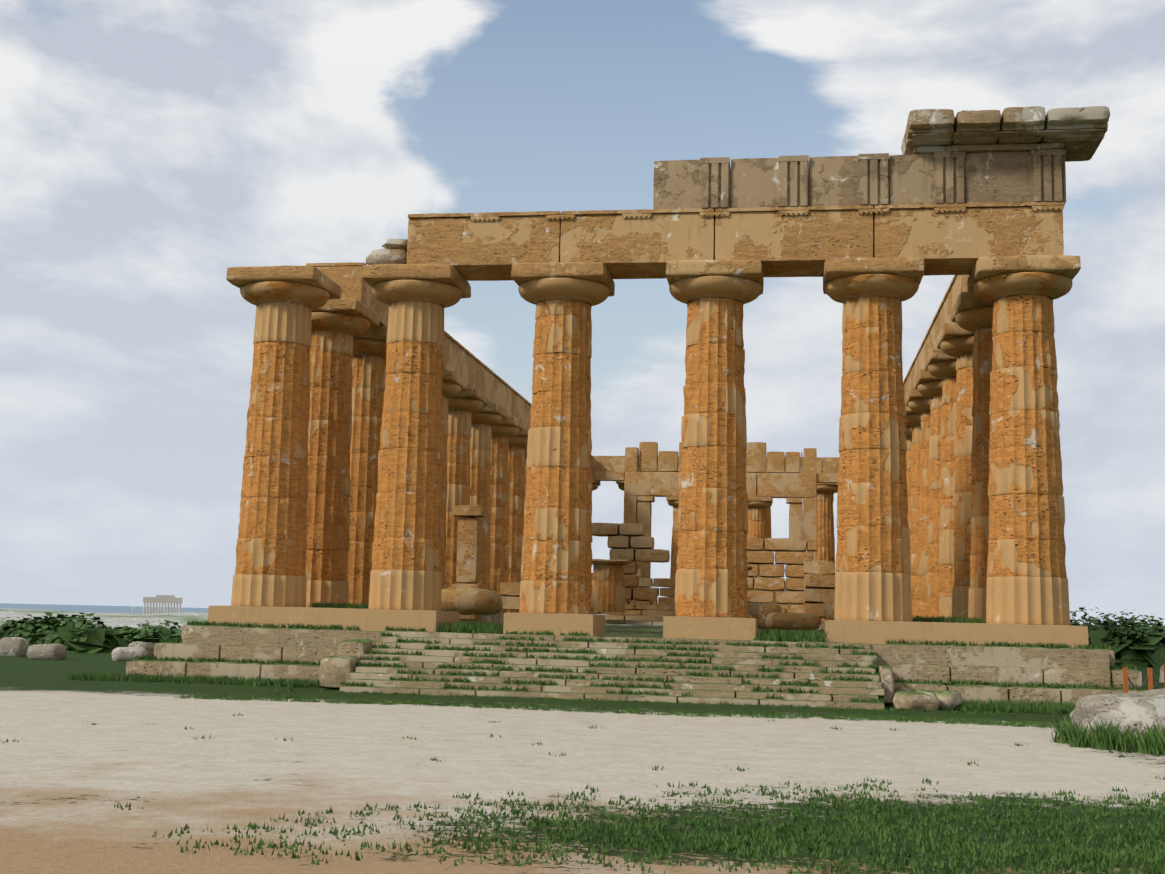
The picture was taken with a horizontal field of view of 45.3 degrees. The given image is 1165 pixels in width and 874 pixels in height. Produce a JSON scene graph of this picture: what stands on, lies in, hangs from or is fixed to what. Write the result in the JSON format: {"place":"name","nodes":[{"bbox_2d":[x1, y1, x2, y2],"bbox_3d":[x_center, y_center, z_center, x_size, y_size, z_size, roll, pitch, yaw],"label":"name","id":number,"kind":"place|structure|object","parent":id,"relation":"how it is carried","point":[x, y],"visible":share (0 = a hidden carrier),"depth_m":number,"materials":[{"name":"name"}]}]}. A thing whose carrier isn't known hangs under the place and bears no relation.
{"place":"outdoors","nodes":[
{"label":"outdoors","id":0,"kind":"place"},
{"bbox_2d":[0,608,611,629],"bbox_3d":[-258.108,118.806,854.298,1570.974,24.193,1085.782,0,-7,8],"label":"sea","id":1,"kind":"structure","parent":0,"point":[113,620],"depth_m":792.90,"materials":[{"name":"blue liquid"}]},
{"bbox_2d":[132,595,182,613],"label":"distant temple","id":2,"kind":"structure","parent":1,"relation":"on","point":[165,599],"depth_m":855.81,"materials":[{"name":"stone"}]},
{"bbox_2d":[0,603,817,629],"bbox_3d":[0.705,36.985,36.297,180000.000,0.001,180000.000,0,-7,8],"label":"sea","id":3,"kind":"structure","parent":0,"point":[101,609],"depth_m":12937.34,"materials":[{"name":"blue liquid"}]},
{"bbox_2d":[0,629,1164,873],"bbox_3d":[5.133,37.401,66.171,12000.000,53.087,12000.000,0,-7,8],"label":"ground","id":4,"kind":"structure","parent":0,"point":[70,773],"depth_m":18.14,"materials":[{"name":"beige sand"}]},
{"bbox_2d":[0,637,154,660],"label":"boulders","id":5,"kind":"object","parent":4,"relation":"on","point":[13,646],"depth_m":51.66,"materials":[{"name":"beige stone"}]},
{"bbox_2d":[0,607,1164,667],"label":"bushes","id":6,"kind":"object","parent":4,"relation":"on","point":[1137,644],"visible":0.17,"depth_m":66.67,"materials":[{"name":"green plant"}]},
{"bbox_2d":[0,601,1164,873],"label":"grass tufts","id":7,"kind":"object","parent":4,"relation":"on","point":[1106,737],"visible":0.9,"depth_m":15.31,"materials":[{"name":"green plant"}]},
{"bbox_2d":[126,613,1146,710],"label":"stone steps","id":8,"kind":"structure","parent":4,"relation":"on","point":[335,668],"depth_m":36.22,"materials":[{"name":"beige stone"}]},
{"bbox_2d":[347,326,387,604],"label":"column","id":9,"kind":"structure","parent":8,"relation":"on","point":[369,365],"depth_m":50.42,"materials":[{"name":"stone"}]},
{"bbox_2d":[441,370,466,588],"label":"column","id":10,"kind":"structure","parent":8,"relation":"on","point":[454,383],"depth_m":59.77,"materials":[{"name":"stone"}]},
{"bbox_2d":[445,388,488,588],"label":"column","id":11,"kind":"structure","parent":8,"relation":"on","point":[463,405],"depth_m":63.85,"materials":[{"name":"stone"}]},
{"bbox_2d":[470,403,506,589],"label":"column","id":12,"kind":"object","parent":8,"relation":"on","point":[485,419],"visible":0.38,"depth_m":68.33,"materials":[{"name":"stone"}]},
{"bbox_2d":[490,416,523,612],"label":"column","id":13,"kind":"structure","parent":8,"relation":"on","point":[503,431],"depth_m":72.59,"materials":[{"name":"stone"}]},
{"bbox_2d":[507,428,528,612],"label":"column","id":14,"kind":"object","parent":8,"relation":"on","point":[516,450],"visible":0.33,"depth_m":77.00,"materials":[{"name":"stone"}]},
{"bbox_2d":[524,447,526,501],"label":"column","id":15,"kind":"structure","parent":8,"relation":"on","point":[525,469],"depth_m":81.62,"materials":[{"name":"stone"}]},
{"bbox_2d":[592,477,600,490],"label":"column capital","id":16,"kind":"object","parent":8,"relation":"on","point":[595,484],"visible":0.04,"depth_m":103.65,"materials":[{"name":"stone"}]},
{"bbox_2d":[592,456,839,476],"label":"architrave","id":17,"kind":"object","parent":16,"relation":"on","point":[617,464],"visible":0.15,"depth_m":103.11,"materials":[{"name":"stone"}]},
{"bbox_2d":[591,559,631,612],"bbox_3d":[0.916,5.293,49.633,1.562,1.860,1.570,0,-7,8],"label":"column stump","id":18,"kind":"object","parent":8,"relation":"on","point":[608,590],"visible":0.88,"depth_m":49.15,"materials":[{"name":"stone"}]},
{"bbox_2d":[441,505,834,630],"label":"ruins","id":19,"kind":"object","parent":8,"relation":"on","point":[806,589],"depth_m":54.72,"materials":[{"name":"stone"}]},
{"bbox_2d":[594,442,837,604],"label":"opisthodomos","id":20,"kind":"object","parent":19,"relation":"on","point":[646,485],"visible":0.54,"depth_m":90.07,"materials":[{"name":"stone"}]},
{"bbox_2d":[667,501,678,587],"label":"column","id":21,"kind":"structure","parent":20,"relation":"on","point":[675,533],"depth_m":90.00,"materials":[{"name":"stone"}]},
{"bbox_2d":[666,496,678,500],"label":"abacus","id":22,"kind":"object","parent":21,"relation":"on","point":[672,498],"visible":0.33,"depth_m":89.83,"materials":[{"name":"beige stone"}]},
{"bbox_2d":[747,502,771,567],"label":"column","id":23,"kind":"structure","parent":20,"relation":"on","point":[757,516],"depth_m":89.31,"materials":[{"name":"stone"}]},
{"bbox_2d":[748,496,772,502],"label":"abacus","id":24,"kind":"object","parent":23,"relation":"on","point":[760,499],"visible":0.52,"depth_m":89.04,"materials":[{"name":"beige stone"}]},
{"bbox_2d":[208,606,1088,648],"bbox_3d":[1.741,6.458,42.239,24.782,2.104,6.780,0,-7,8],"label":"stylobate","id":25,"kind":"object","parent":8,"relation":"on","point":[844,631],"visible":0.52,"depth_m":38.87,"materials":[{"name":"stone"}]},
{"bbox_2d":[231,281,329,606],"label":"column","id":26,"kind":"structure","parent":25,"relation":"on","point":[271,550],"depth_m":41.91,"materials":[{"name":"stone"}]},
{"bbox_2d":[226,265,341,299],"bbox_3d":[-9.211,-4.755,43.277,2.814,0.516,2.805,0,-7,8],"label":"column abacus","id":27,"kind":"object","parent":26,"relation":"on","point":[239,277],"visible":0.6,"depth_m":41.99,"materials":[{"name":"stone"}]},
{"bbox_2d":[306,298,379,606],"bbox_3d":[-8.713,0.591,46.799,2.808,10.206,2.792,0,-7,8],"label":"column","id":28,"kind":"object","parent":25,"relation":"on","point":[337,325],"visible":0.69,"depth_m":46.09,"materials":[{"name":"stone"}]},
{"bbox_2d":[368,280,461,610],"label":"column","id":29,"kind":"structure","parent":25,"relation":"on","point":[406,573],"depth_m":41.29,"materials":[{"name":"stone"}]},
{"bbox_2d":[361,263,470,297],"bbox_3d":[-5.031,-4.738,42.661,2.796,0.524,2.805,0,-7,8],"label":"column abacus","id":30,"kind":"object","parent":29,"relation":"on","point":[372,275],"visible":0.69,"depth_m":41.36,"materials":[{"name":"stone"}]},
{"bbox_2d":[366,239,407,264],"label":"stone block","id":31,"kind":"structure","parent":30,"relation":"on","point":[393,251],"depth_m":42.06,"materials":[{"name":"stone"}]},
{"bbox_2d":[518,278,609,613],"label":"column","id":32,"kind":"structure","parent":25,"relation":"on","point":[556,565],"depth_m":40.62,"materials":[{"name":"stone"}]},
{"bbox_2d":[511,262,614,296],"bbox_3d":[-0.546,-4.711,41.995,2.800,0.520,2.800,0,-7,8],"label":"column abacus","id":33,"kind":"object","parent":32,"relation":"on","point":[521,273],"visible":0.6,"depth_m":40.69,"materials":[{"name":"stone"}]},
{"bbox_2d":[666,259,763,617],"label":"column","id":34,"kind":"structure","parent":25,"relation":"on","point":[715,296],"depth_m":39.96,"materials":[{"name":"stone"}]},
{"bbox_2d":[825,274,918,621],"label":"column","id":35,"kind":"structure","parent":25,"relation":"on","point":[873,574],"depth_m":39.30,"materials":[{"name":"stone"}]},
{"bbox_2d":[823,257,923,293],"bbox_3d":[8.436,-4.672,40.658,2.804,0.518,2.802,0,-7,8],"label":"column abacus","id":36,"kind":"object","parent":35,"relation":"on","point":[911,267],"visible":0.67,"depth_m":39.34,"materials":[{"name":"stone"}]},
{"bbox_2d":[951,292,992,622],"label":"column","id":37,"kind":"structure","parent":25,"relation":"on","point":[972,312],"depth_m":43.18,"materials":[{"name":"stone"}]},
{"bbox_2d":[967,255,1080,624],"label":"column","id":38,"kind":"structure","parent":25,"relation":"on","point":[1027,580],"depth_m":38.69,"materials":[{"name":"stone"}]},
{"bbox_2d":[407,202,1064,280],"bbox_3d":[4.258,-5.725,41.395,18.987,1.602,2.064,0,-7,8],"label":"architrave","id":39,"kind":"object","parent":38,"relation":"on","point":[940,239],"visible":0.85,"depth_m":40.46,"materials":[{"name":"stone"}]},
{"bbox_2d":[653,149,1065,218],"bbox_3d":[7.965,-7.261,40.982,11.670,1.518,1.999,0,-7,8],"label":"frieze","id":40,"kind":"object","parent":39,"relation":"on","point":[1039,175],"visible":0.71,"depth_m":40.04,"materials":[{"name":"stone"}]},
{"bbox_2d":[901,106,1109,161],"bbox_3d":[12.023,-8.524,40.088,5.454,0.983,3.057,0,-7,8],"label":"cornice fragment","id":41,"kind":"object","parent":40,"relation":"on","point":[1077,134],"visible":0.85,"depth_m":39.03,"materials":[{"name":"stone"}]},
{"bbox_2d":[906,426,911,528],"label":"column","id":42,"kind":"structure","parent":8,"relation":"on","point":[908,452],"depth_m":69.84,"materials":[{"name":"stone"}]},
{"bbox_2d":[905,404,920,619],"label":"column","id":43,"kind":"structure","parent":8,"relation":"on","point":[913,420],"depth_m":65.28,"materials":[{"name":"stone"}]},
{"bbox_2d":[903,275,968,403],"bbox_3d":[17.294,-1.515,71.728,2.087,1.614,62.306,0,-7,8],"label":"architrave","id":44,"kind":"object","parent":43,"relation":"on","point":[955,289],"visible":0.15,"depth_m":53.80,"materials":[{"name":"beige stone"}]},
{"bbox_2d":[906,388,930,617],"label":"column","id":45,"kind":"structure","parent":8,"relation":"on","point":[917,401],"depth_m":60.85,"materials":[{"name":"stone"}]},
{"bbox_2d":[915,369,942,617],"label":"column","id":46,"kind":"structure","parent":8,"relation":"on","point":[928,384],"depth_m":56.43,"materials":[{"name":"stone"}]},
{"bbox_2d":[925,348,956,617],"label":"column","id":47,"kind":"structure","parent":8,"relation":"on","point":[940,364],"depth_m":52.00,"materials":[{"name":"stone"}]},
{"bbox_2d":[937,322,973,618],"bbox_3d":[13.762,1.280,47.975,2.796,10.204,2.801,0,-7,8],"label":"column","id":48,"kind":"object","parent":8,"relation":"on","point":[955,340],"visible":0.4,"depth_m":47.56,"materials":[{"name":"stone"}]},
{"bbox_2d":[182,625,1109,698],"bbox_3d":[5.899,10.498,70.466,25.360,1.450,66.270,0,-7,8],"label":"crepidoma","id":49,"kind":"object","parent":4,"relation":"on","point":[950,656],"visible":0.29,"depth_m":36.99,"materials":[{"name":"beige stone"}]},
{"bbox_2d":[1069,665,1164,748],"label":"boulders","id":50,"kind":"object","parent":4,"relation":"on","point":[1140,709],"visible":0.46,"depth_m":24.18,"materials":[{"name":"beige stone"}]},
{"bbox_2d":[1123,664,1164,692],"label":"barrier","id":51,"kind":"object","parent":4,"relation":"on","point":[1149,679],"visible":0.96,"depth_m":34.86,"materials":[{"name":"wood"}]},
{"bbox_2d":[0,0,1164,625],"label":"sky","id":52,"kind":"structure","parent":0,"point":[150,150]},
{"bbox_2d":[618,484,625,615],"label":"column","id":53,"kind":"structure","parent":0,"point":[621,486],"depth_m":103.10,"materials":[{"name":"stone"}]},
{"bbox_2d":[757,496,770,551],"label":"column","id":54,"kind":"structure","parent":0,"point":[768,522],"depth_m":101.55,"materials":[{"name":"stone"}]},
{"bbox_2d":[816,485,837,620],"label":"column","id":55,"kind":"structure","parent":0,"point":[825,530],"depth_m":100.62,"materials":[{"name":"stone"}]},
{"bbox_2d":[817,483,837,485],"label":"column abacus","id":56,"kind":"object","parent":55,"relation":"on","point":[830,484],"depth_m":100.39,"materials":[{"name":"stone"}]},
{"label":"flank","id":57,"kind":"object","parent":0,"visible":0},
{"bbox_2d":[306,262,592,470],"bbox_3d":[-4.273,-1.392,76.685,2.089,1.615,58.800,0,-7,8],"label":"architrave","id":58,"kind":"object","parent":57,"relation":"on","point":[471,369],"visible":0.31,"depth_m":61.51,"materials":[{"name":"stone"}]}
]}

